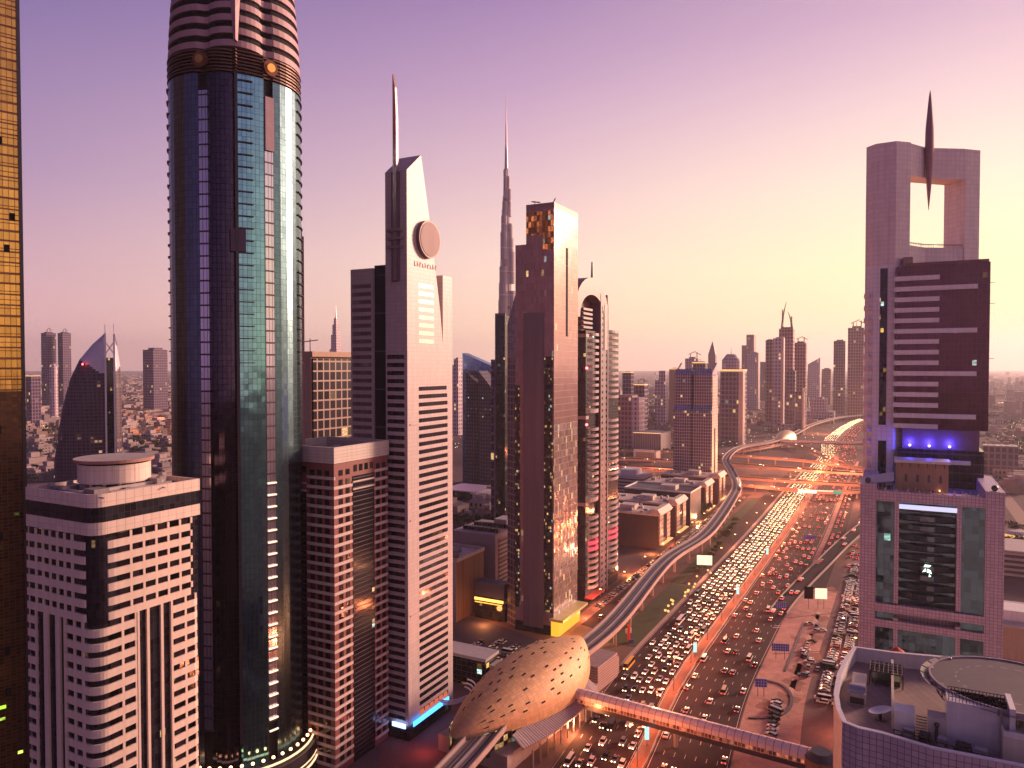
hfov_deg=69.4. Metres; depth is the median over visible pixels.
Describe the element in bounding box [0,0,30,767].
golden tower
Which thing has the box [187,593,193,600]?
window
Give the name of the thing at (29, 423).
villa
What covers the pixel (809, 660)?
off roader
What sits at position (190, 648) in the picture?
window
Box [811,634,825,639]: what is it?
soil patch
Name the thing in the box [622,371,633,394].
dark block
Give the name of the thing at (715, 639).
lane marking
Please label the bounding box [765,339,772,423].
maroon slab
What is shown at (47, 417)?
villa
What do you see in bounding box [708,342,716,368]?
pointed tower
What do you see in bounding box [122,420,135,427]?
villa
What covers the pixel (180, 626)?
window
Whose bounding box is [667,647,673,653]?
off roader
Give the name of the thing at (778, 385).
silver slab
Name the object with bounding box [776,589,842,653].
track
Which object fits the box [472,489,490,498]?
beige villa block
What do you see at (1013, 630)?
roadside warehouse
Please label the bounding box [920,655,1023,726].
helipad
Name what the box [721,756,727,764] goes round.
saloon car
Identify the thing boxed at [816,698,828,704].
off roader
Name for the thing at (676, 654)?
off roader
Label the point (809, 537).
direction sign
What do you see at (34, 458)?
villa
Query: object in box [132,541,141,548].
window
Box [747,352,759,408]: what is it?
framed tower
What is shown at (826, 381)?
plain tower
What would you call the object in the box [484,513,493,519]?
tree
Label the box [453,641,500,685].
station side building
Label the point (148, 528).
window
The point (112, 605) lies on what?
office tower
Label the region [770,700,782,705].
off roader
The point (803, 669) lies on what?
soil patch
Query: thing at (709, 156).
sky
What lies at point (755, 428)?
sand
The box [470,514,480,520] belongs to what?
tree
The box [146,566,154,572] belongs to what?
window
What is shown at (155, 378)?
slab tower
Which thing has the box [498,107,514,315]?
needle skyscraper
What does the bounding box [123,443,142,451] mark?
villa
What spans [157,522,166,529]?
window
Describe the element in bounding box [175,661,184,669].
window
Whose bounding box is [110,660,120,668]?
window
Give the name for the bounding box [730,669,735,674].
off roader
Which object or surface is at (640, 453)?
portal building
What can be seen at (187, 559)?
window
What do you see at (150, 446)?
villa
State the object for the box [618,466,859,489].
flyover
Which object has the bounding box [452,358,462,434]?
pale tower
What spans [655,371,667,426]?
hazy block
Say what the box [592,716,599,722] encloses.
saloon car
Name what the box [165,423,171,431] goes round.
villa
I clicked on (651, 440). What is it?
ribbed office
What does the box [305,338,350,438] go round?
tan grid tower
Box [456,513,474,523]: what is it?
tree
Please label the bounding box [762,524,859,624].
ramp
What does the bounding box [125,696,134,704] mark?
window
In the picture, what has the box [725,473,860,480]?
slip road
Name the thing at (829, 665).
minibus
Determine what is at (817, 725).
parking lot
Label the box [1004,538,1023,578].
parking deck
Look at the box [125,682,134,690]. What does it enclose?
window
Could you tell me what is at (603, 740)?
off roader
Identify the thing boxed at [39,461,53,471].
villa
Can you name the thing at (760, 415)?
villa
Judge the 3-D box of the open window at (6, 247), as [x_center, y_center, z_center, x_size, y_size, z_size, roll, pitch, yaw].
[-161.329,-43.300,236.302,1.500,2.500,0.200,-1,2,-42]
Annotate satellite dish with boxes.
[868,705,890,721]
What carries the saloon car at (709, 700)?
on the road at (702, 753)
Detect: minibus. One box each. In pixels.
[499,647,513,654]
[563,751,574,766]
[607,717,615,730]
[684,644,691,652]
[688,630,694,638]
[695,589,700,595]
[700,625,706,633]
[700,653,707,661]
[720,685,727,694]
[722,597,727,603]
[722,636,728,643]
[746,653,752,660]
[766,704,783,714]
[814,693,831,700]
[821,662,837,670]
[822,659,837,666]
[844,630,858,635]
[848,613,858,616]
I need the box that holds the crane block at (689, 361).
[685,351,700,368]
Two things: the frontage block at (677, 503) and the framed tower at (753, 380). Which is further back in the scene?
the framed tower at (753, 380)
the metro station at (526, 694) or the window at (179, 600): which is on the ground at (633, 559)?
the metro station at (526, 694)
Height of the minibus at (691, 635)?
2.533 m
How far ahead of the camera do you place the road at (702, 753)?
361.97 m
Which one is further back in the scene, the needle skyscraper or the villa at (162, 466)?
the needle skyscraper
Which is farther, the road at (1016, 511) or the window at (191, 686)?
the road at (1016, 511)
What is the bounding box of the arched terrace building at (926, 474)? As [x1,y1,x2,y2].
[894,456,950,492]
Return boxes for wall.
[784,622,804,671]
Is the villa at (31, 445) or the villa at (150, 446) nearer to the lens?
the villa at (150, 446)
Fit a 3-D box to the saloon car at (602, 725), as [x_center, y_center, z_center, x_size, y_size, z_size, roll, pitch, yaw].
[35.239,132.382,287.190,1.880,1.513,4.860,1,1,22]
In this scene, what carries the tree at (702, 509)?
on the ground at (633, 559)
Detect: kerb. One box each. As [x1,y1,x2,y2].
[619,472,801,665]
[748,680,792,718]
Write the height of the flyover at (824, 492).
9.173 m
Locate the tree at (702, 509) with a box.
[701,504,709,512]
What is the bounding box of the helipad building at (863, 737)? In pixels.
[833,646,1023,767]
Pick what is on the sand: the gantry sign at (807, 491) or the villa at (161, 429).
the villa at (161, 429)
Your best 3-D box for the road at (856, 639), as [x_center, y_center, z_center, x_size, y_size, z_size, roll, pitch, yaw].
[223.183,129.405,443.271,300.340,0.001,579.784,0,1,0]
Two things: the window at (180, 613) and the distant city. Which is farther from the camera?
the distant city
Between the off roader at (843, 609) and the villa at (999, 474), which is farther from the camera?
the villa at (999, 474)
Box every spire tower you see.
[330,307,341,351]
[351,74,475,740]
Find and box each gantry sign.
[798,490,832,492]
[833,491,841,499]
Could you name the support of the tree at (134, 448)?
on the ground at (633, 559)
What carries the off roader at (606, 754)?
on the road at (577, 744)
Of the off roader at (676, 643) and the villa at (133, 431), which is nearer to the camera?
the off roader at (676, 643)
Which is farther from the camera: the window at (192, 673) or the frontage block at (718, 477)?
the frontage block at (718, 477)
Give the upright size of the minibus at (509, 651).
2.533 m
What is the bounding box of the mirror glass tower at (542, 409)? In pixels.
[507,198,587,636]
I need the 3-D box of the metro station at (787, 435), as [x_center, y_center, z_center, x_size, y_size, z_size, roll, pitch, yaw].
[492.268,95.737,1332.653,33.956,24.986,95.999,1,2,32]
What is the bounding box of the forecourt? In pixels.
[380,703,461,767]
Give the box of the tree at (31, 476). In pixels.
[27,473,37,483]
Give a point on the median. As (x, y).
(644, 749)
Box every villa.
[26,421,35,426]
[27,451,46,467]
[27,469,45,480]
[28,428,47,433]
[29,438,44,443]
[29,441,51,449]
[29,444,53,453]
[31,434,53,444]
[34,420,49,428]
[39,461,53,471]
[41,406,47,413]
[41,414,55,423]
[46,471,52,480]
[122,418,137,426]
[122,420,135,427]
[122,433,132,438]
[122,439,138,446]
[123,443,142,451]
[126,428,138,433]
[132,415,143,423]
[135,448,158,453]
[139,414,151,419]
[139,419,155,426]
[141,412,155,416]
[141,430,161,439]
[146,437,158,444]
[146,444,160,449]
[151,453,171,464]
[151,461,171,471]
[154,420,164,426]
[154,426,167,433]
[158,441,165,449]
[159,435,171,443]
[160,447,171,453]
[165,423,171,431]
[453,497,468,521]
[460,510,473,523]
[469,493,490,508]
[474,507,487,519]
[475,503,490,519]
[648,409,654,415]
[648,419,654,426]
[648,425,655,429]
[660,425,672,432]
[756,413,763,419]
[762,421,778,431]
[986,425,1001,434]
[988,411,998,415]
[993,468,1011,480]
[994,417,1008,424]
[994,431,1003,435]
[998,484,1009,492]
[999,435,1017,445]
[1001,478,1019,493]
[1004,430,1012,437]
[1006,424,1014,428]
[1006,470,1023,476]
[1007,472,1023,478]
[1009,474,1023,492]
[1013,427,1023,438]
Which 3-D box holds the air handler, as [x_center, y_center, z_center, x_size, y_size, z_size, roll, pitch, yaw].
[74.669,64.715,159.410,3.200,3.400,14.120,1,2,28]
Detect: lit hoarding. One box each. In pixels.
[697,555,711,573]
[815,588,826,598]
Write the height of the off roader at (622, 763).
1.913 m
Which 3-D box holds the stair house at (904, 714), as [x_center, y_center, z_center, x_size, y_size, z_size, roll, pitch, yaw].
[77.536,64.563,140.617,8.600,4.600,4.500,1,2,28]
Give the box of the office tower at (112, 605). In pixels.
[25,453,199,767]
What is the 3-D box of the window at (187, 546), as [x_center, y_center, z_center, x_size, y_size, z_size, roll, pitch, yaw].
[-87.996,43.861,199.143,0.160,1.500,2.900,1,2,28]
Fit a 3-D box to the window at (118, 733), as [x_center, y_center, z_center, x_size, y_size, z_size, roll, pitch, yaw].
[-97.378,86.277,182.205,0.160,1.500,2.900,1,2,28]
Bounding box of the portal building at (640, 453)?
[633,449,660,457]
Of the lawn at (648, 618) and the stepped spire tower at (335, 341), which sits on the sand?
the stepped spire tower at (335, 341)
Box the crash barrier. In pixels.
[628,427,852,767]
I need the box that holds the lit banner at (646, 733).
[645,727,648,739]
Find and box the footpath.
[787,612,820,695]
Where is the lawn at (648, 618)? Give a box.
[609,498,759,646]
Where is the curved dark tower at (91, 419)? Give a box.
[54,324,121,482]
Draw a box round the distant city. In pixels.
[25,372,1023,423]
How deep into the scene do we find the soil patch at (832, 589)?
463.98 m
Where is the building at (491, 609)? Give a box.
[474,577,506,622]
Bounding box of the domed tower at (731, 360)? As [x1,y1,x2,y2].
[722,353,739,368]
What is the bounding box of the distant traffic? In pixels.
[621,402,1002,612]
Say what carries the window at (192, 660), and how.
in the office tower at (112, 605)
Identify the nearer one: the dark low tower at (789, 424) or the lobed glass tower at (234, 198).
the lobed glass tower at (234, 198)
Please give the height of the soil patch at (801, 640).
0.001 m
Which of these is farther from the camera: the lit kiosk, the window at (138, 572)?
the lit kiosk
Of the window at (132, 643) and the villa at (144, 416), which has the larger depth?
the villa at (144, 416)
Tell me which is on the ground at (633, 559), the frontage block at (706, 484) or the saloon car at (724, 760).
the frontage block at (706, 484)
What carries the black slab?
on the sand
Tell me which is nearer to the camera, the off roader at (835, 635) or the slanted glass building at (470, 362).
the off roader at (835, 635)
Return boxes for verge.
[810,461,858,565]
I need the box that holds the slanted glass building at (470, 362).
[462,353,490,482]
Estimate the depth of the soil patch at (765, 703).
306.19 m
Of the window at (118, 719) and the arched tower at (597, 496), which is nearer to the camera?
the window at (118, 719)
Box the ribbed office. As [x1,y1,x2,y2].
[633,430,670,453]
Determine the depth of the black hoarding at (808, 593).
426.45 m
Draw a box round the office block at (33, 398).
[25,375,40,422]
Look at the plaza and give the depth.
392.06 m
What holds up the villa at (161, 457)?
on the ground at (633, 559)
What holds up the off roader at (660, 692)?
on the road at (577, 744)
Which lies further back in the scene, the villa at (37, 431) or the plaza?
the villa at (37, 431)
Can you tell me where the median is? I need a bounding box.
[630,421,862,767]
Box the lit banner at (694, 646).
[693,642,696,651]
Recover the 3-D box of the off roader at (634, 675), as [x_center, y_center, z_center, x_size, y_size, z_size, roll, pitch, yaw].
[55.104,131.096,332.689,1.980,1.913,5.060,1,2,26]
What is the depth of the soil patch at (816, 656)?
356.84 m
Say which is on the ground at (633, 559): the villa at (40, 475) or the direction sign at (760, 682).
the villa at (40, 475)
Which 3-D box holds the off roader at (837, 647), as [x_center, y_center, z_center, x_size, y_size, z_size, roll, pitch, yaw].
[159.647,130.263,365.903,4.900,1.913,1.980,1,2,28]
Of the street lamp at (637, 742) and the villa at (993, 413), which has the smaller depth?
the street lamp at (637, 742)
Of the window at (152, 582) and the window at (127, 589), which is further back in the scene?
the window at (152, 582)
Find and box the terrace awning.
[867,472,893,489]
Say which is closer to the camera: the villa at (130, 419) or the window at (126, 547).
the window at (126, 547)
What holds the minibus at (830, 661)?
on the parking lot at (817, 725)
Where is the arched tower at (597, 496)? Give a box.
[577,262,618,601]
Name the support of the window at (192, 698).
in the office tower at (112, 605)
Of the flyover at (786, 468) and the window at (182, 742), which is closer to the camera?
the window at (182, 742)
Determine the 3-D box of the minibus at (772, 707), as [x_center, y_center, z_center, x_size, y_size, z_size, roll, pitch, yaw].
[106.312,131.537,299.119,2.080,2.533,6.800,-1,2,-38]
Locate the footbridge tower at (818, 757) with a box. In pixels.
[805,746,832,767]
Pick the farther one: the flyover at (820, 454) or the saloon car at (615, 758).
the flyover at (820, 454)
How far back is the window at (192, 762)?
201.91 m
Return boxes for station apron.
[515,693,608,767]
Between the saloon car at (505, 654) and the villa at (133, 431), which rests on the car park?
the saloon car at (505, 654)
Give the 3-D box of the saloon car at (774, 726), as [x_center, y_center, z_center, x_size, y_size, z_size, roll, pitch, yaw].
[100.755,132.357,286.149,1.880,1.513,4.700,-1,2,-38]
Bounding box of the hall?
[453,483,487,500]
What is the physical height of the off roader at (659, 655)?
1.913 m
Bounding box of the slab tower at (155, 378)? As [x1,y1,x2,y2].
[143,348,167,410]
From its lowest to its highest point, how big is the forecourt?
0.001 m
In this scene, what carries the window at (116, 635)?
in the office tower at (112, 605)
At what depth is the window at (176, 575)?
196.22 m
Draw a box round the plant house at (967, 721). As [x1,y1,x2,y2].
[945,686,1015,755]
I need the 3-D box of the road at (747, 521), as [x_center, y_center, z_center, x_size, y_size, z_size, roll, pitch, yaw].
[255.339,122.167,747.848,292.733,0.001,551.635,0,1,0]
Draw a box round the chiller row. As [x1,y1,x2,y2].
[894,725,993,757]
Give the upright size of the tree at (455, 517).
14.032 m
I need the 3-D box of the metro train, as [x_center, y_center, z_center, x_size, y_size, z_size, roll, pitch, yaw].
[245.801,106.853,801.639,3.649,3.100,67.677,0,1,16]
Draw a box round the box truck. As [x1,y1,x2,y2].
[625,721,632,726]
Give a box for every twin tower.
[41,328,55,405]
[58,329,71,404]
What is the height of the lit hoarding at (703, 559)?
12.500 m
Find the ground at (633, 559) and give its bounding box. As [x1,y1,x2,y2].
[25,371,1023,767]
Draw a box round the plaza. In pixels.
[465,612,592,639]
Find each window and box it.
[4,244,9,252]
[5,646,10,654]
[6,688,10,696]
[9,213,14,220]
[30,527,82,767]
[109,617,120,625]
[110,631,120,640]
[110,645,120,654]
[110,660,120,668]
[110,673,121,682]
[110,687,121,696]
[110,701,121,710]
[111,716,121,725]
[111,730,121,739]
[111,744,122,753]
[111,757,122,767]
[118,530,128,538]
[118,544,128,552]
[118,558,129,566]
[118,572,129,580]
[119,586,129,594]
[119,600,129,608]
[124,613,133,621]
[124,627,133,635]
[124,640,134,649]
[125,654,134,662]
[125,668,134,676]
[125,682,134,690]
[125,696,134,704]
[125,710,134,718]
[125,723,135,732]
[126,737,135,746]
[126,751,135,760]
[132,527,141,534]
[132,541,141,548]
[133,555,141,562]
[133,569,142,576]
[133,583,142,590]
[133,596,142,604]
[145,525,154,532]
[145,538,154,545]
[145,552,154,559]
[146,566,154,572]
[146,579,154,586]
[146,593,154,600]
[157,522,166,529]
[158,536,166,542]
[158,549,166,556]
[158,562,166,569]
[158,576,166,583]
[158,589,166,596]
[169,520,177,526]
[170,533,177,539]
[170,546,178,553]
[170,559,178,566]
[170,572,178,579]
[170,585,178,592]
[174,597,183,604]
[174,610,183,617]
[174,623,183,630]
[175,636,183,643]
[175,649,184,656]
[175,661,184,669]
[175,674,184,682]
[175,687,184,695]
[175,700,184,708]
[175,713,184,721]
[176,726,184,734]
[176,739,184,747]
[176,751,185,760]
[181,517,189,524]
[181,530,189,537]
[181,543,189,550]
[182,556,189,562]
[182,569,189,575]
[182,582,189,588]
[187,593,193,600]
[187,606,193,613]
[187,619,193,626]
[187,632,193,639]
[187,644,194,651]
[187,657,194,664]
[188,670,194,677]
[188,683,194,690]
[188,695,194,702]
[188,708,194,715]
[188,721,194,728]
[188,734,194,741]
[188,746,195,754]
[188,759,195,766]
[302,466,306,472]
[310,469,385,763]
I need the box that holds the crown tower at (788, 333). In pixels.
[779,301,794,418]
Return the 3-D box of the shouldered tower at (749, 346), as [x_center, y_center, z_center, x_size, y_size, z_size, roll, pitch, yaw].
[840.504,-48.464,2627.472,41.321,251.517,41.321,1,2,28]
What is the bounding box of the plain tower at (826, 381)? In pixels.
[822,368,831,404]
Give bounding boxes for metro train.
[736,477,740,488]
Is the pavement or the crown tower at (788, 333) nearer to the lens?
the pavement
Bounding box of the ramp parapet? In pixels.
[771,464,1023,613]
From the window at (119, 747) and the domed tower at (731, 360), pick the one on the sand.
the domed tower at (731, 360)
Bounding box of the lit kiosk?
[1005,528,1023,537]
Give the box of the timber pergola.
[869,660,903,689]
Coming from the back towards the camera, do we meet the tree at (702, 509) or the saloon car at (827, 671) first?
the tree at (702, 509)
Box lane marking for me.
[552,427,858,767]
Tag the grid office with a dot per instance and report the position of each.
(630, 414)
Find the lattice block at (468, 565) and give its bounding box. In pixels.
[453,543,484,622]
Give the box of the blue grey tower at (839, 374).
[833,340,845,414]
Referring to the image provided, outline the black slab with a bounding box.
[795,391,804,434]
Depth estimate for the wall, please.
367.54 m
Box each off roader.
[494,640,503,644]
[587,755,595,765]
[598,736,606,745]
[601,750,609,760]
[617,758,625,767]
[619,736,626,745]
[622,684,628,691]
[631,671,637,678]
[651,667,657,673]
[656,651,661,658]
[656,688,662,695]
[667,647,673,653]
[667,658,673,664]
[673,641,679,647]
[673,651,679,657]
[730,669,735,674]
[764,731,778,737]
[767,715,780,721]
[768,711,780,716]
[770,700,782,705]
[797,672,808,677]
[804,658,814,663]
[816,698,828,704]
[829,645,839,649]
[831,638,841,642]
[832,633,842,637]
[833,630,843,634]
[839,607,848,611]
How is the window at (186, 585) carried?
in the office tower at (112, 605)
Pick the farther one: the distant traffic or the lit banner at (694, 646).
the distant traffic
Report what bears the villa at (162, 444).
on the ground at (633, 559)
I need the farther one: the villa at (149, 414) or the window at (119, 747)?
the villa at (149, 414)
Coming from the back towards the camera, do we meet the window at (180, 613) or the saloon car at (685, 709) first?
the saloon car at (685, 709)
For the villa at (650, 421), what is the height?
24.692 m
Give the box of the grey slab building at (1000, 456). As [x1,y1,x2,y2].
[982,444,1017,477]
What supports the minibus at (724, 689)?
on the road at (702, 753)
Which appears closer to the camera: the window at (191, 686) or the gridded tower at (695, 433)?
the window at (191, 686)
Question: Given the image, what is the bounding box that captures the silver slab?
[772,337,784,430]
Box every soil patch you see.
[755,698,770,710]
[777,692,801,705]
[781,678,805,691]
[788,663,817,676]
[790,636,806,643]
[794,651,822,664]
[811,614,830,621]
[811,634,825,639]
[824,587,838,592]
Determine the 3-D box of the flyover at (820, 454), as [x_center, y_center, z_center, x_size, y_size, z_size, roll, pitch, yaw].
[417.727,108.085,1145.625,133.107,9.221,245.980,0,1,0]
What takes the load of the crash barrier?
on the median
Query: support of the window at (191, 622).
in the office tower at (112, 605)
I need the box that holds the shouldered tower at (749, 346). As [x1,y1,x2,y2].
[742,335,755,368]
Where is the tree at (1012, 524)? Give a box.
[1005,520,1023,529]
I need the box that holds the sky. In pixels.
[19,0,1023,370]
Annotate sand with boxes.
[25,386,852,434]
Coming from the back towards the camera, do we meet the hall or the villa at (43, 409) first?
the villa at (43, 409)
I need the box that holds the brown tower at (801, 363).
[795,336,807,424]
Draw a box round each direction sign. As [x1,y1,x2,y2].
[755,678,766,695]
[772,643,788,658]
[776,602,786,614]
[804,535,814,543]
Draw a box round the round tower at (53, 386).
[49,364,57,417]
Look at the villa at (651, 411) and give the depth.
2044.00 m
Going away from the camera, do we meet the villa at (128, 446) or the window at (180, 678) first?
the window at (180, 678)
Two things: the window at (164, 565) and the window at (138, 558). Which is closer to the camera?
the window at (138, 558)
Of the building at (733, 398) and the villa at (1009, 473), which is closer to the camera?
the villa at (1009, 473)
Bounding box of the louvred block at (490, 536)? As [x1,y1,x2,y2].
[453,515,506,599]
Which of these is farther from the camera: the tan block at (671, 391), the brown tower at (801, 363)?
the brown tower at (801, 363)
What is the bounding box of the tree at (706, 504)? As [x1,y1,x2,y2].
[701,501,709,515]
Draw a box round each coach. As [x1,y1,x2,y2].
[623,655,634,669]
[675,614,684,624]
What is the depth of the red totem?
374.20 m
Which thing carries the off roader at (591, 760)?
on the road at (577, 744)
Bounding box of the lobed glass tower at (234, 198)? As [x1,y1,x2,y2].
[166,0,317,767]
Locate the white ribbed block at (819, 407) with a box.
[806,397,835,417]
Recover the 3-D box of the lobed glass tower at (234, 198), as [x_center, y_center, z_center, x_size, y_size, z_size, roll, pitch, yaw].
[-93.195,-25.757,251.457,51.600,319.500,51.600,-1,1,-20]
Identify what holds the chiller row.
on the helipad building at (863, 737)
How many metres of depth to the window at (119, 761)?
182.30 m
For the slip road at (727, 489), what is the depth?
830.83 m
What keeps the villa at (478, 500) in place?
on the ground at (633, 559)
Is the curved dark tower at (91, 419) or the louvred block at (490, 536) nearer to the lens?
the louvred block at (490, 536)
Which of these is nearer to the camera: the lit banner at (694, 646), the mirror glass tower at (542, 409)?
the lit banner at (694, 646)
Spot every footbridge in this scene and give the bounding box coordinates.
[576,688,811,767]
[780,440,862,448]
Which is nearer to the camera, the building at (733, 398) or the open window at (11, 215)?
the open window at (11, 215)
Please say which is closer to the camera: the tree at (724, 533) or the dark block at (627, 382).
the tree at (724, 533)
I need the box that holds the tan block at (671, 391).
[669,368,677,426]
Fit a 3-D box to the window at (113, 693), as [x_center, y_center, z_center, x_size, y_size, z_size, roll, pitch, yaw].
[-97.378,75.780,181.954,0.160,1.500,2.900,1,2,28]
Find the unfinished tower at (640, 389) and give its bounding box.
[634,378,647,429]
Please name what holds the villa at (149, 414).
on the sand
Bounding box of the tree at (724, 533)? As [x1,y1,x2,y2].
[721,531,729,538]
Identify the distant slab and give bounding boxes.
[760,362,764,400]
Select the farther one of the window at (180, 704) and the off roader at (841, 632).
the off roader at (841, 632)
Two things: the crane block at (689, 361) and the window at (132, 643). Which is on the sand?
the crane block at (689, 361)
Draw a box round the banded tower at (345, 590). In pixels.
[302,436,388,767]
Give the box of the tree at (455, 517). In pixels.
[453,512,468,524]
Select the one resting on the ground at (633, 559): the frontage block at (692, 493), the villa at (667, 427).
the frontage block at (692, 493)
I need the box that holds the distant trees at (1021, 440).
[26,399,1023,456]
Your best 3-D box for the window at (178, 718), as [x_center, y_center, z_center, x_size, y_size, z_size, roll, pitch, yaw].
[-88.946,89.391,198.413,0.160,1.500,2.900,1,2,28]
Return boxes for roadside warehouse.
[1003,600,1023,661]
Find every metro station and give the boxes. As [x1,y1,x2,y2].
[438,635,618,767]
[774,430,796,445]
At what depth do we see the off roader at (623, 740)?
273.65 m
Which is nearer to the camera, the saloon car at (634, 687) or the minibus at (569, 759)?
the minibus at (569, 759)
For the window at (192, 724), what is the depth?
201.47 m
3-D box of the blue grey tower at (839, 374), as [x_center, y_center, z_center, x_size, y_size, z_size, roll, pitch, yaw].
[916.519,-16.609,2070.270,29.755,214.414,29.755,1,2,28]
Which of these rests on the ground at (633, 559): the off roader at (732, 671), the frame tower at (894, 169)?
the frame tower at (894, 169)
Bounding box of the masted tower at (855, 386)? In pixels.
[847,319,863,418]
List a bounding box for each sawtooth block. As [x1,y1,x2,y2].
[465,371,477,483]
[478,371,490,484]
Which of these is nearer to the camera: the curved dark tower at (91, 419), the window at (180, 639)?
the window at (180, 639)
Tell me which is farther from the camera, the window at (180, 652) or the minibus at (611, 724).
the minibus at (611, 724)
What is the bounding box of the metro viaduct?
[434,400,1005,767]
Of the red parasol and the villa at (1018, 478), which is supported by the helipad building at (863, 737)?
the red parasol
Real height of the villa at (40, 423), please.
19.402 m
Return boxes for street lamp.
[630,724,644,766]
[702,611,711,639]
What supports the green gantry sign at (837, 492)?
on the ground at (633, 559)
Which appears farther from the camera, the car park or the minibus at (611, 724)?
the car park
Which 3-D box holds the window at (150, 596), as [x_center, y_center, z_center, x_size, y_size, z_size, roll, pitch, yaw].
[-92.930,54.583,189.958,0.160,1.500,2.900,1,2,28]
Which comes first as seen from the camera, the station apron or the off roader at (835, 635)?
the station apron
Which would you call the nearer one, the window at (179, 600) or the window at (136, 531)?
the window at (136, 531)
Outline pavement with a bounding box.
[548,493,741,638]
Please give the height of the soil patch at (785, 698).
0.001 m
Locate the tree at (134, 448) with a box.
[131,446,138,450]
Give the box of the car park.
[453,618,538,658]
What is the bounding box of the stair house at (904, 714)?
[894,702,946,741]
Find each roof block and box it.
[692,361,707,369]
[1001,720,1023,763]
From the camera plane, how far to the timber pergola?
163.89 m
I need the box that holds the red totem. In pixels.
[625,625,633,642]
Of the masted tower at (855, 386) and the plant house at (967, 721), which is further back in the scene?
the masted tower at (855, 386)
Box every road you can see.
[551,420,861,767]
[581,494,750,627]
[645,423,862,767]
[682,471,799,585]
[720,486,771,502]
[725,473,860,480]
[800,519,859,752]
[810,462,861,588]
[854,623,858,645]
[996,481,1023,524]
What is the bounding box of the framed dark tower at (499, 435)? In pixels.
[491,313,508,520]
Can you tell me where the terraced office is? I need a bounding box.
[618,467,654,492]
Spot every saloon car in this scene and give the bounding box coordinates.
[498,652,508,656]
[575,758,583,766]
[584,743,591,751]
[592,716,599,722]
[599,721,606,728]
[611,754,618,762]
[629,741,636,749]
[631,685,637,690]
[634,730,641,737]
[648,687,654,693]
[663,731,669,738]
[683,707,688,713]
[707,698,712,704]
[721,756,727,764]
[734,706,739,712]
[765,727,778,732]
[766,723,778,729]
[767,719,779,725]
[818,687,830,692]
[819,684,830,688]
[820,681,831,685]
[821,675,832,680]
[821,678,831,682]
[822,673,832,677]
[823,670,833,674]
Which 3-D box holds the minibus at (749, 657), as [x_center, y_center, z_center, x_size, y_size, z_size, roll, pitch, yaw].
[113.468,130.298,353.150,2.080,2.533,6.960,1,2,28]
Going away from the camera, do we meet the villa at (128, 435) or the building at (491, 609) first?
the building at (491, 609)
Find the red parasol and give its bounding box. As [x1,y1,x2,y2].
[889,647,903,651]
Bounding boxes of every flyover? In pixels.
[618,449,1000,485]
[618,457,862,480]
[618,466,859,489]
[736,443,843,463]
[742,483,859,499]
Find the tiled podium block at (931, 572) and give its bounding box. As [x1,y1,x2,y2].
[858,469,1004,658]
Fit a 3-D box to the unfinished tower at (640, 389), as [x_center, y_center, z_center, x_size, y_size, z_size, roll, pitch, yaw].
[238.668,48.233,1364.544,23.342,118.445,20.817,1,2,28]
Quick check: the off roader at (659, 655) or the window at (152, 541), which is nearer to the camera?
the window at (152, 541)
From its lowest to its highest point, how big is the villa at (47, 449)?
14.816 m
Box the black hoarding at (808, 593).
[804,586,812,608]
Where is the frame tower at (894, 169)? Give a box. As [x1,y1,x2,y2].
[862,91,979,482]
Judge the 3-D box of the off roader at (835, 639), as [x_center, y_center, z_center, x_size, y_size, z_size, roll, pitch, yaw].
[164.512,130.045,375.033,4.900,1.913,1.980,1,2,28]
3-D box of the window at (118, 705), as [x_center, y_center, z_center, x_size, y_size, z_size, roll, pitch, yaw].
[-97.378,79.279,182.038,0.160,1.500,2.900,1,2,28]
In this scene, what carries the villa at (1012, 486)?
on the ground at (633, 559)
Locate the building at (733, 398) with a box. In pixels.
[720,368,746,445]
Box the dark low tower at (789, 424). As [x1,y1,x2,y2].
[780,370,795,431]
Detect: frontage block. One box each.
[618,493,688,536]
[618,502,672,549]
[624,481,701,525]
[646,477,714,514]
[660,469,726,503]
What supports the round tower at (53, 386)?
on the sand
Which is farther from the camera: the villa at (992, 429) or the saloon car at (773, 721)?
the villa at (992, 429)
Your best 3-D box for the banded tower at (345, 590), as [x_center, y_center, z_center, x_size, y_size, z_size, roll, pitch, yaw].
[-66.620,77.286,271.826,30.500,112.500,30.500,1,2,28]
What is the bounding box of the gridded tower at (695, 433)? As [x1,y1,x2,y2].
[673,363,717,472]
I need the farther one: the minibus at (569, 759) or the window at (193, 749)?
the minibus at (569, 759)
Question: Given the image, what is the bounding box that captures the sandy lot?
[730,589,836,767]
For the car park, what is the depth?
386.19 m
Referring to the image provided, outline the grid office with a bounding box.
[618,394,643,449]
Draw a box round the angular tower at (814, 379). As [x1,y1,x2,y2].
[808,358,820,401]
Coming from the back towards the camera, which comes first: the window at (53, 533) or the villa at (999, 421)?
the villa at (999, 421)
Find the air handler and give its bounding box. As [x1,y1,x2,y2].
[848,672,866,706]
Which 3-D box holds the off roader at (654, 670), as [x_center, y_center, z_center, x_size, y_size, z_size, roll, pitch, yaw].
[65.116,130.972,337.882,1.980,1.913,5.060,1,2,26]
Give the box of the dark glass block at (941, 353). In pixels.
[893,257,994,489]

